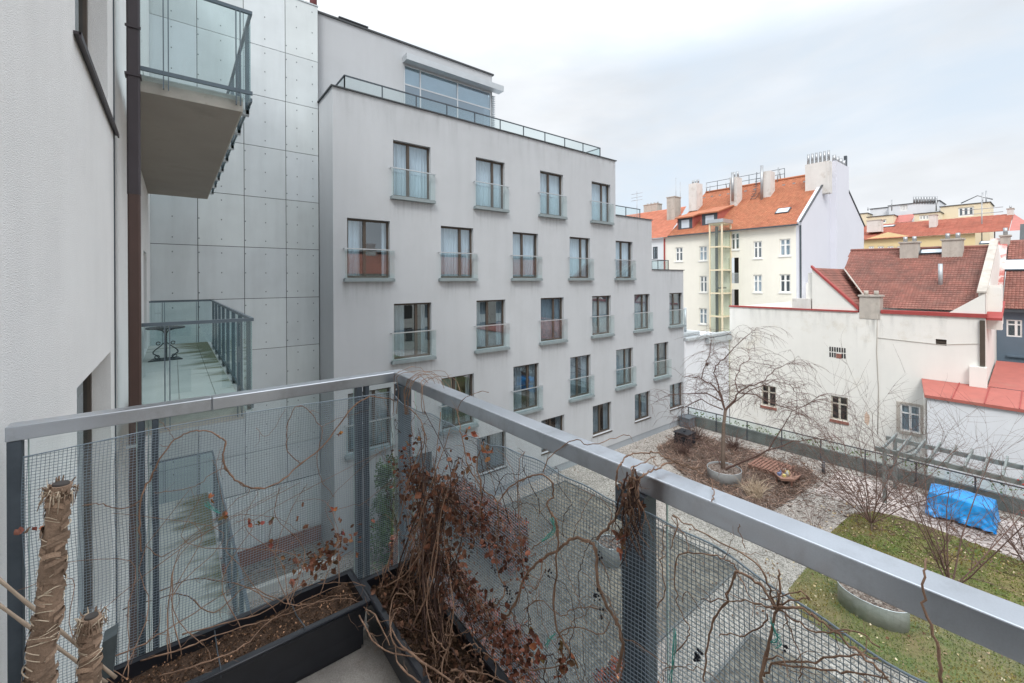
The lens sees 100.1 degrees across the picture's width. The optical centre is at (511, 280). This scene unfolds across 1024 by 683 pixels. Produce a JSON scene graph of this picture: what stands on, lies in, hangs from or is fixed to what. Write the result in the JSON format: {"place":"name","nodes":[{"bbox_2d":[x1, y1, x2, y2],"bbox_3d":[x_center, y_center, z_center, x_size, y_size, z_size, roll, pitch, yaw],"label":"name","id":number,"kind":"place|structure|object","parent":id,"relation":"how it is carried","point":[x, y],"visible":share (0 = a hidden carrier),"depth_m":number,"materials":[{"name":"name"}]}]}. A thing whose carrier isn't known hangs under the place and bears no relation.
{"place":"outdoors","nodes":[
{"label":"outdoors","id":0,"kind":"place"},
{"bbox_2d":[348,482,734,682],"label":"dark paving","id":1,"kind":"structure","parent":0,"point":[619,569],"depth_m":13.45,"materials":[{"name":"stone"}]},
{"bbox_2d":[251,480,752,682],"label":"paving edge","id":2,"kind":"object","parent":1,"relation":"on","point":[689,612],"visible":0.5,"depth_m":12.88,"materials":[{"name":"grey concrete"}]},
{"bbox_2d":[597,534,620,568],"bbox_3d":[3.248,8.967,14.240,0.834,0.634,0.834,0,0,-38],"label":"metal tub","id":3,"kind":"object","parent":1,"relation":"on","point":[609,552],"visible":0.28,"depth_m":13.95,"materials":[{"name":"metal"}]},
{"bbox_2d":[229,425,1023,682],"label":"gravel path","id":4,"kind":"structure","parent":0,"point":[602,484],"depth_m":13.91,"materials":[{"name":"gravel"}]},
{"bbox_2d":[223,539,326,595],"bbox_3d":[-8.155,9.310,13.431,4.550,0.001,1.750,0,0,-38],"label":"planted bed","id":5,"kind":"object","parent":4,"relation":"on","point":[279,562],"visible":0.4,"depth_m":13.99,"materials":[{"name":"soil"}]},
{"bbox_2d":[221,524,321,573],"bbox_3d":[-8.661,9.067,14.071,4.550,0.550,0.040,0,0,-38],"label":"corten edging","id":6,"kind":"object","parent":5,"relation":"on","point":[284,545],"visible":0.36,"depth_m":14.61,"materials":[{"name":"metal"}]},
{"bbox_2d":[227,556,336,609],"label":"bed kerb","id":7,"kind":"structure","parent":4,"relation":"on","point":[276,587],"depth_m":12.97,"materials":[{"name":"concrete"}]},
{"bbox_2d":[678,414,695,427],"bbox_3d":[11.116,8.916,27.225,0.800,0.660,0.750,0,0,-38],"label":"metal cabinet","id":8,"kind":"object","parent":4,"relation":"on","point":[688,417],"visible":0.82,"depth_m":27.07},
{"bbox_2d":[657,434,816,509],"bbox_3d":[10.483,9.231,21.408,6.500,0.001,7.100,0,0,-38],"label":"mulch bed","id":9,"kind":"object","parent":4,"relation":"on","point":[740,493],"visible":0.25,"depth_m":20.24,"materials":[{"name":"brown plant"}]},
{"bbox_2d":[668,436,695,455],"bbox_3d":[9.017,8.728,23.017,1.421,1.075,1.824,0,0,-3],"label":"dry shrub","id":10,"kind":"object","parent":9,"relation":"on","point":[682,451],"visible":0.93,"depth_m":22.75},
{"bbox_2d":[673,428,695,447],"bbox_3d":[9.696,8.833,24.099,0.880,0.840,0.880,0,0,-38],"label":"compost bin","id":11,"kind":"object","parent":9,"relation":"on","point":[681,431],"visible":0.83,"depth_m":23.92,"materials":[{"name":"black plastic"}]},
{"bbox_2d":[677,414,719,440],"bbox_3d":[10.636,8.492,24.827,2.366,1.530,2.416,0,0,-38],"label":"dry shrub","id":12,"kind":"object","parent":9,"relation":"on","point":[698,432],"visible":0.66,"depth_m":24.73,"materials":[{"name":"plant"}]},
{"bbox_2d":[707,461,741,486],"bbox_3d":[9.857,8.970,19.939,1.477,0.564,1.477,0,0,-38],"label":"metal tub","id":13,"kind":"object","parent":9,"relation":"on","point":[730,476],"visible":0.89,"depth_m":19.57,"materials":[{"name":"metal"}]},
{"bbox_2d":[644,325,891,482],"bbox_3d":[10.606,5.648,19.969,4.801,7.567,12.358,0,0,-15],"label":"weeping tree","id":14,"kind":"object","parent":13,"relation":"in","point":[722,453],"visible":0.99,"depth_m":19.26,"materials":[{"name":"brown plant"}]},
{"bbox_2d":[714,427,750,454],"bbox_3d":[12.094,8.596,23.567,1.865,1.356,2.196,0,0,-38],"label":"dry shrub","id":15,"kind":"object","parent":9,"relation":"on","point":[735,443],"visible":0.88,"depth_m":23.45,"materials":[{"name":"plant"}]},
{"bbox_2d":[737,475,776,500],"bbox_3d":[10.445,8.760,18.208,1.815,0.995,1.649,0,0,8],"label":"dry shrub","id":16,"kind":"object","parent":9,"relation":"on","point":[755,492],"visible":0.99,"depth_m":18.30,"materials":[{"name":"plant"}]},
{"bbox_2d":[748,456,794,475],"bbox_3d":[12.688,9.123,21.032,1.500,0.190,1.560,0,0,-38],"label":"wooden pallet","id":17,"kind":"object","parent":9,"relation":"on","point":[763,463],"visible":0.71,"depth_m":21.01,"materials":[{"name":"wood"}]},
{"bbox_2d":[765,458,806,482],"bbox_3d":[12.855,8.719,19.823,1.749,1.053,1.719,0,0,-1],"label":"dry shrub","id":18,"kind":"object","parent":9,"relation":"on","point":[795,473],"visible":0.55,"depth_m":19.70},
{"bbox_2d":[774,468,801,487],"bbox_3d":[12.578,9.029,19.620,1.448,0.418,0.860,0,0,-38],"label":"toy tray","id":19,"kind":"object","parent":9,"relation":"on","point":[790,478],"visible":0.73,"depth_m":19.40,"materials":[{"name":"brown wood"}]},
{"bbox_2d":[608,430,1023,596],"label":"leaf litter","id":20,"kind":"object","parent":9,"relation":"on","point":[760,476],"visible":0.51,"depth_m":19.24,"materials":[{"name":"plant"}]},
{"bbox_2d":[522,436,1023,682],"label":"fallen leaves","id":21,"kind":"object","parent":4,"relation":"on","point":[886,637],"visible":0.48,"depth_m":13.37,"materials":[{"name":"brown plant"}]},
{"bbox_2d":[779,493,869,536],"bbox_3d":[9.884,8.168,14.569,3.106,2.524,2.594,0,0,9],"label":"bare shrub","id":22,"kind":"object","parent":4,"relation":"on","point":[817,517],"visible":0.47,"depth_m":14.48,"materials":[{"name":"brown plant"}]},
{"bbox_2d":[304,0,1023,282],"label":"sky","id":23,"kind":"structure","parent":0,"point":[921,98],"materials":[{"name":"white"}]},
{"bbox_2d":[729,289,733,423],"bbox_3d":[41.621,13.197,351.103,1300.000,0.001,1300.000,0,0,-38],"label":"ground","id":24,"kind":"structure","parent":0,"point":[732,304],"depth_m":277.42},
{"bbox_2d":[626,192,685,268],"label":"salmon roofed house","id":25,"kind":"structure","parent":24,"relation":"on","point":[664,222],"depth_m":53.88,"materials":[{"name":"tile"}]},
{"bbox_2d":[684,308,731,423],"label":"link wall building","id":26,"kind":"structure","parent":24,"relation":"on","point":[691,347],"depth_m":29.43,"materials":[{"name":"paint"}]},
{"bbox_2d":[663,150,864,408],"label":"cream tenement house","id":27,"kind":"structure","parent":24,"relation":"on","point":[773,237],"depth_m":43.99,"materials":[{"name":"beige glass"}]},
{"bbox_2d":[675,247,682,261],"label":"window","id":28,"kind":"structure","parent":27,"relation":"in","point":[679,251],"depth_m":49.00,"materials":[{"name":"white glass"}]},
{"bbox_2d":[698,246,706,261],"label":"window","id":29,"kind":"structure","parent":27,"relation":"in","point":[703,249],"depth_m":46.53,"materials":[{"name":"white glass"}]},
{"bbox_2d":[699,276,706,292],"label":"window","id":30,"kind":"structure","parent":27,"relation":"in","point":[703,279],"depth_m":46.78,"materials":[{"name":"white glass"}]},
{"bbox_2d":[698,308,707,324],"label":"window","id":31,"kind":"structure","parent":27,"relation":"in","point":[703,311],"depth_m":46.53,"materials":[{"name":"white glass"}]},
{"bbox_2d":[731,233,739,250],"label":"window","id":32,"kind":"structure","parent":27,"relation":"in","point":[735,236],"depth_m":44.12,"materials":[{"name":"white glass"}]},
{"bbox_2d":[752,241,762,259],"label":"window","id":33,"kind":"structure","parent":27,"relation":"in","point":[758,244],"depth_m":42.35,"materials":[{"name":"white glass"}]},
{"bbox_2d":[752,275,762,293],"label":"window","id":34,"kind":"structure","parent":27,"relation":"in","point":[757,278],"depth_m":42.21,"materials":[{"name":"white glass"}]},
{"bbox_2d":[778,239,791,256],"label":"window","id":35,"kind":"structure","parent":27,"relation":"in","point":[785,244],"depth_m":40.32,"materials":[{"name":"white glass"}]},
{"bbox_2d":[778,274,791,293],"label":"window","id":36,"kind":"structure","parent":27,"relation":"in","point":[785,279],"depth_m":40.51,"materials":[{"name":"white glass"}]},
{"bbox_2d":[729,233,1004,471],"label":"white tenement house","id":37,"kind":"structure","parent":24,"relation":"on","point":[935,313],"depth_m":25.85,"materials":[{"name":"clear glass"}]},
{"bbox_2d":[760,385,776,410],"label":"window","id":38,"kind":"structure","parent":37,"relation":"in","point":[769,389],"depth_m":29.76,"materials":[{"name":"white glass"}]},
{"bbox_2d":[830,395,848,424],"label":"window","id":39,"kind":"structure","parent":37,"relation":"in","point":[840,402],"depth_m":26.61,"materials":[{"name":"white glass"}]},
{"bbox_2d":[896,401,922,437],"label":"window","id":40,"kind":"structure","parent":37,"relation":"in","point":[906,410],"depth_m":23.85,"materials":[{"name":"white glass"}]},
{"bbox_2d":[860,191,994,244],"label":"rooftop flats","id":41,"kind":"structure","parent":24,"relation":"on","point":[922,209],"depth_m":67.25,"materials":[{"name":"beige glass"}]},
{"bbox_2d":[958,206,973,216],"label":"window","id":42,"kind":"structure","parent":41,"relation":"in","point":[961,213],"depth_m":63.61,"materials":[{"name":"white glass"}]},
{"bbox_2d":[864,201,1023,248],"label":"yellow house","id":43,"kind":"structure","parent":24,"relation":"on","point":[878,233],"depth_m":57.78,"materials":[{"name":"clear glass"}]},
{"bbox_2d":[922,361,1023,498],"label":"lean to outbuilding","id":44,"kind":"structure","parent":24,"relation":"on","point":[1006,375],"depth_m":20.38,"materials":[{"name":"paint"}]},
{"bbox_2d":[990,228,1023,390],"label":"blue house","id":45,"kind":"structure","parent":24,"relation":"on","point":[1010,341],"depth_m":25.31,"materials":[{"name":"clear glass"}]},
{"bbox_2d":[1006,320,1021,336],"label":"window","id":46,"kind":"structure","parent":45,"relation":"in","point":[1013,328],"depth_m":25.08,"materials":[{"name":"white glass"}]},
{"bbox_2d":[1020,224,1023,239],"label":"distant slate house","id":47,"kind":"structure","parent":24,"relation":"on","point":[1021,231],"depth_m":47.74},
{"bbox_2d":[712,634,842,682],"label":"dark paving","id":48,"kind":"structure","parent":0,"point":[819,680],"depth_m":10.23,"materials":[{"name":"stone"}]},
{"bbox_2d":[699,427,1018,515],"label":"garden terrace","id":49,"kind":"structure","parent":0,"point":[840,466],"depth_m":22.14,"materials":[{"name":"grey concrete"}]},
{"bbox_2d":[149,0,320,557],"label":"panel clad building","id":50,"kind":"structure","parent":49,"relation":"on","point":[244,238],"depth_m":14.49,"materials":[{"name":"metal"}]},
{"bbox_2d":[370,454,418,573],"bbox_3d":[-3.997,7.657,14.385,1.978,3.450,1.759,0,0,-38],"label":"evergreen bush","id":51,"kind":"object","parent":49,"relation":"on","point":[386,509],"visible":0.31,"depth_m":14.00,"materials":[{"name":"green plant"}]},
{"bbox_2d":[380,528,542,682],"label":"beech hedge","id":52,"kind":"object","parent":49,"relation":"on","point":[450,603],"visible":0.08,"depth_m":9.49,"materials":[{"name":"orange plant"}]},
{"bbox_2d":[444,477,529,575],"bbox_3d":[-0.817,8.540,15.327,1.584,1.758,4.365,0,0,-38],"label":"beech hedge","id":53,"kind":"object","parent":49,"relation":"on","point":[510,535],"visible":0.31,"depth_m":14.26,"materials":[{"name":"orange plant"}]},
{"bbox_2d":[317,10,685,556],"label":"grey apartment building","id":54,"kind":"structure","parent":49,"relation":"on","point":[467,245],"depth_m":18.17,"materials":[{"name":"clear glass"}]},
{"bbox_2d":[347,218,387,277],"bbox_3d":[-5.293,-1.134,15.462,1.920,2.460,0.568,0,0,-38],"label":"window","id":55,"kind":"structure","parent":54,"relation":"in","point":[366,234],"depth_m":15.66,"materials":[{"name":"clear glass"}]},
{"bbox_2d":[348,387,388,452],"bbox_3d":[-5.264,4.896,15.462,1.920,2.460,0.568,0,0,-38],"label":"window","id":56,"kind":"structure","parent":54,"relation":"in","point":[382,390],"depth_m":15.46,"materials":[{"name":"clear glass"}]},
{"bbox_2d":[393,141,428,199],"bbox_3d":[-3.900,-4.142,16.357,1.520,2.057,0.235,0,0,-37],"label":"window","id":57,"kind":"structure","parent":54,"relation":"in","point":[406,183],"depth_m":16.45,"materials":[{"name":"clear glass"}]},
{"bbox_2d":[394,302,429,358],"bbox_3d":[-3.975,1.869,16.490,1.920,2.460,0.568,0,0,-38],"label":"window","id":58,"kind":"structure","parent":54,"relation":"in","point":[408,317],"depth_m":16.72,"materials":[{"name":"clear glass"}]},
{"bbox_2d":[396,452,430,494],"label":"window","id":59,"kind":"structure","parent":54,"relation":"in","point":[428,452],"depth_m":16.74,"materials":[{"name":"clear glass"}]},
{"bbox_2d":[403,64,490,126],"bbox_3d":[-2.808,-7.661,19.400,4.490,2.850,0.140,0,0,-38],"label":"penthouse window","id":60,"kind":"structure","parent":54,"relation":"in","point":[412,78],"depth_m":19.31,"materials":[{"name":"glass"}]},
{"bbox_2d":[441,226,471,277],"bbox_3d":[-2.352,-1.150,17.563,1.520,2.057,0.230,0,0,-39],"label":"window","id":61,"kind":"structure","parent":54,"relation":"in","point":[453,239],"depth_m":17.61,"materials":[{"name":"clear glass"}]},
{"bbox_2d":[442,374,471,428],"bbox_3d":[-2.429,4.882,17.697,1.920,2.460,0.568,0,0,-38],"label":"window","id":62,"kind":"structure","parent":54,"relation":"in","point":[449,414],"depth_m":17.70,"materials":[{"name":"clear glass"}]},
{"bbox_2d":[476,158,502,208],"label":"window","id":63,"kind":"structure","parent":54,"relation":"in","point":[487,195],"depth_m":18.66,"materials":[{"name":"clear glass"}]},
{"bbox_2d":[476,300,503,348],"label":"window","id":64,"kind":"structure","parent":54,"relation":"in","point":[489,312],"depth_m":18.97,"materials":[{"name":"clear glass"}]},
{"bbox_2d":[477,431,506,476],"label":"window","id":65,"kind":"structure","parent":54,"relation":"in","point":[497,439],"depth_m":18.83,"materials":[{"name":"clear glass"}]},
{"bbox_2d":[513,232,535,277],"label":"window","id":66,"kind":"structure","parent":54,"relation":"in","point":[522,242],"depth_m":19.90,"materials":[{"name":"clear glass"}]},
{"bbox_2d":[513,363,536,411],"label":"window","id":67,"kind":"structure","parent":54,"relation":"in","point":[523,376],"depth_m":20.09,"materials":[{"name":"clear glass"}]},
{"bbox_2d":[540,171,560,215],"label":"window","id":68,"kind":"structure","parent":54,"relation":"in","point":[550,204],"depth_m":21.00,"materials":[{"name":"clear glass"}]},
{"bbox_2d":[541,297,561,340],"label":"window","id":69,"kind":"structure","parent":54,"relation":"in","point":[549,306],"depth_m":20.86,"materials":[{"name":"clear glass"}]},
{"bbox_2d":[541,415,561,455],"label":"window","id":70,"kind":"structure","parent":54,"relation":"in","point":[555,422],"depth_m":21.22,"materials":[{"name":"clear glass"}]},
{"bbox_2d":[570,237,587,277],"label":"window","id":71,"kind":"structure","parent":54,"relation":"in","point":[578,267],"depth_m":22.15,"materials":[{"name":"clear glass"}]},
{"bbox_2d":[570,355,588,397],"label":"window","id":72,"kind":"structure","parent":54,"relation":"in","point":[577,364],"depth_m":22.32,"materials":[{"name":"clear glass"}]},
{"bbox_2d":[592,182,607,221],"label":"window","id":73,"kind":"structure","parent":54,"relation":"in","point":[598,190],"depth_m":23.15,"materials":[{"name":"clear glass"}]},
{"bbox_2d":[592,296,608,334],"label":"window","id":74,"kind":"structure","parent":54,"relation":"in","point":[598,302],"depth_m":23.18,"materials":[{"name":"clear glass"}]},
{"bbox_2d":[592,402,612,437],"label":"window","id":75,"kind":"structure","parent":54,"relation":"in","point":[599,411],"depth_m":23.12,"materials":[{"name":"clear glass"}]},
{"bbox_2d":[616,241,630,277],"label":"window","id":76,"kind":"structure","parent":54,"relation":"in","point":[621,247],"depth_m":24.46,"materials":[{"name":"clear glass"}]},
{"bbox_2d":[616,348,630,386],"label":"window","id":77,"kind":"structure","parent":54,"relation":"in","point":[622,354],"depth_m":24.31,"materials":[{"name":"clear glass"}]},
{"bbox_2d":[634,294,647,329],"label":"window","id":78,"kind":"structure","parent":54,"relation":"in","point":[639,299],"depth_m":25.42,"materials":[{"name":"clear glass"}]},
{"bbox_2d":[635,391,650,422],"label":"window","id":79,"kind":"structure","parent":54,"relation":"in","point":[640,399],"depth_m":25.36,"materials":[{"name":"clear glass"}]},
{"bbox_2d":[654,342,665,376],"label":"window","id":80,"kind":"structure","parent":54,"relation":"in","point":[656,346],"depth_m":26.44,"materials":[{"name":"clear glass"}]},
{"bbox_2d":[669,293,680,324],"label":"window","id":81,"kind":"structure","parent":54,"relation":"in","point":[671,295],"depth_m":27.49,"materials":[{"name":"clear glass"}]},
{"bbox_2d":[670,382,683,410],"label":"window","id":82,"kind":"structure","parent":54,"relation":"in","point":[672,403],"depth_m":27.57,"materials":[{"name":"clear glass"}]},
{"bbox_2d":[0,0,1023,682],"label":"stucco apartment building","id":83,"kind":"structure","parent":49,"relation":"on","point":[104,134],"depth_m":2.64,"materials":[{"name":"grey"}]},
{"bbox_2d":[21,475,80,682],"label":"cut palm trunk","id":84,"kind":"object","parent":83,"relation":"on","point":[46,620],"visible":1,"depth_m":1.13,"materials":[{"name":"brown plant"}]},
{"bbox_2d":[0,602,107,682],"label":"bamboo cane","id":85,"kind":"object","parent":83,"relation":"on","point":[24,623],"visible":0.51,"depth_m":1.27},
{"bbox_2d":[77,372,92,657],"bbox_3d":[-3.880,2.144,3.771,0.066,2.744,2.094,0,0,-38],"label":"window","id":86,"kind":"structure","parent":83,"relation":"in","point":[84,390],"depth_m":4.41,"materials":[{"name":"black glass"}]},
{"bbox_2d":[71,604,109,682],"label":"cut palm trunk","id":87,"kind":"object","parent":83,"relation":"on","point":[88,635],"visible":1,"depth_m":1.26,"materials":[{"name":"brown plant"}]},
{"bbox_2d":[0,577,116,678],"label":"bamboo cane","id":88,"kind":"object","parent":87,"relation":"attached to","point":[32,607],"visible":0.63,"depth_m":1.24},
{"bbox_2d":[73,0,118,137],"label":"window","id":89,"kind":"structure","parent":83,"relation":"in","point":[80,33],"depth_m":4.13,"materials":[{"name":"glass"}]},
{"bbox_2d":[145,325,184,361],"bbox_3d":[-7.787,1.403,9.649,0.700,0.730,0.700,0,0,-38],"label":"iron table","id":90,"kind":"object","parent":83,"relation":"on","point":[158,328],"visible":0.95,"depth_m":9.58,"materials":[{"name":"metal"}]},
{"bbox_2d":[21,391,392,682],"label":"plastic netting","id":91,"kind":"object","parent":83,"relation":"attached to","point":[136,465],"visible":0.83,"depth_m":2.00,"materials":[{"name":"plastic"}]},
{"bbox_2d":[74,569,370,682],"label":"planter box","id":92,"kind":"object","parent":83,"relation":"on","point":[288,648],"visible":0.98,"depth_m":1.83,"materials":[{"name":"black plastic"}]},
{"bbox_2d":[101,623,118,678],"bbox_3d":[-1.345,1.237,1.431,0.047,0.135,0.060,0,0,-38],"label":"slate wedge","id":93,"kind":"object","parent":92,"relation":"on","point":[109,645],"visible":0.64,"depth_m":1.41,"materials":[{"name":"grey stone"}]},
{"bbox_2d":[13,395,394,682],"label":"climbing vine","id":94,"kind":"object","parent":92,"relation":"in","point":[314,562],"visible":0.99,"depth_m":2.00,"materials":[{"name":"brown plant"}]},
{"bbox_2d":[359,559,512,682],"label":"planter box","id":95,"kind":"object","parent":83,"relation":"on","point":[414,666],"visible":0.46,"depth_m":1.82,"materials":[{"name":"black plastic"}]},
{"bbox_2d":[359,366,942,682],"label":"climbing vine","id":96,"kind":"object","parent":95,"relation":"in","point":[431,543],"visible":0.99,"depth_m":1.69,"materials":[{"name":"brown plant"}]},
{"bbox_2d":[769,617,781,648],"bbox_3d":[0.549,0.734,0.895,0.022,0.065,0.016,0,0,23],"label":"twine","id":97,"kind":"object","parent":96,"relation":"attached to","point":[776,634],"visible":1,"depth_m":0.89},
{"bbox_2d":[392,393,927,682],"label":"plastic netting","id":98,"kind":"object","parent":83,"relation":"attached to","point":[415,430],"visible":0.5,"depth_m":1.32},
{"bbox_2d":[541,517,555,541],"bbox_3d":[0.119,0.832,1.437,0.018,0.116,0.078,0,0,-38],"label":"twine","id":99,"kind":"object","parent":98,"relation":"attached to","point":[553,522],"visible":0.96,"depth_m":1.42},
{"bbox_2d":[669,628,675,682],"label":"twine","id":100,"kind":"object","parent":98,"relation":"hanging from","point":[674,641],"visible":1,"depth_m":1.07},
{"bbox_2d":[579,650,659,682],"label":"beech hedge","id":101,"kind":"object","parent":49,"relation":"on","point":[613,669],"visible":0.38,"depth_m":8.85,"materials":[{"name":"orange plant"}]},
{"bbox_2d":[687,406,1023,515],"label":"glass garden fence","id":102,"kind":"object","parent":49,"relation":"on","point":[754,436],"visible":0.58,"depth_m":21.12,"materials":[{"name":"grey glass"}]},
{"bbox_2d":[694,412,1022,492],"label":"creeper","id":103,"kind":"object","parent":102,"relation":"attached to","point":[829,448],"visible":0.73,"depth_m":22.88,"materials":[{"name":"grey plant"}]},
{"bbox_2d":[788,511,1023,682],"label":"lawn","id":104,"kind":"structure","parent":0,"point":[915,650],"depth_m":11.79,"materials":[{"name":"plant"}]},
{"bbox_2d":[837,581,909,632],"bbox_3d":[10.015,8.969,11.936,1.075,0.564,1.598,0,0,-38],"label":"oval metal planter","id":105,"kind":"object","parent":104,"relation":"on","point":[872,610],"visible":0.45,"depth_m":11.57,"materials":[{"name":"metal"}]},
{"bbox_2d":[737,343,1022,534],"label":"bare shrub","id":106,"kind":"object","parent":104,"relation":"on","point":[866,517],"visible":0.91,"depth_m":15.84,"materials":[{"name":"brown plant"}]},
{"bbox_2d":[774,381,1023,597],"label":"bare shrub","id":107,"kind":"object","parent":104,"relation":"on","point":[941,559],"visible":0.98,"depth_m":12.60,"materials":[{"name":"brown plant"}]},
{"bbox_2d":[936,440,1023,562],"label":"berry bush","id":108,"kind":"object","parent":104,"relation":"on","point":[1015,548],"visible":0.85,"depth_m":14.02,"materials":[{"name":"brown plant"}]},
{"bbox_2d":[815,471,1023,559],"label":"pale paving","id":109,"kind":"structure","parent":0,"point":[988,541],"depth_m":16.78,"materials":[{"name":"stone"}]},
{"bbox_2d":[875,433,1023,502],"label":"pergola","id":110,"kind":"object","parent":109,"relation":"on","point":[958,467],"visible":0.71,"depth_m":17.11,"materials":[{"name":"wood"}]},
{"bbox_2d":[925,483,999,534],"bbox_3d":[17.333,8.651,16.534,1.640,1.128,1.906,0,0,-38],"label":"tarpaulin cover","id":111,"kind":"object","parent":109,"relation":"on","point":[965,503],"visible":0.67,"depth_m":16.11,"materials":[{"name":"plastic"}]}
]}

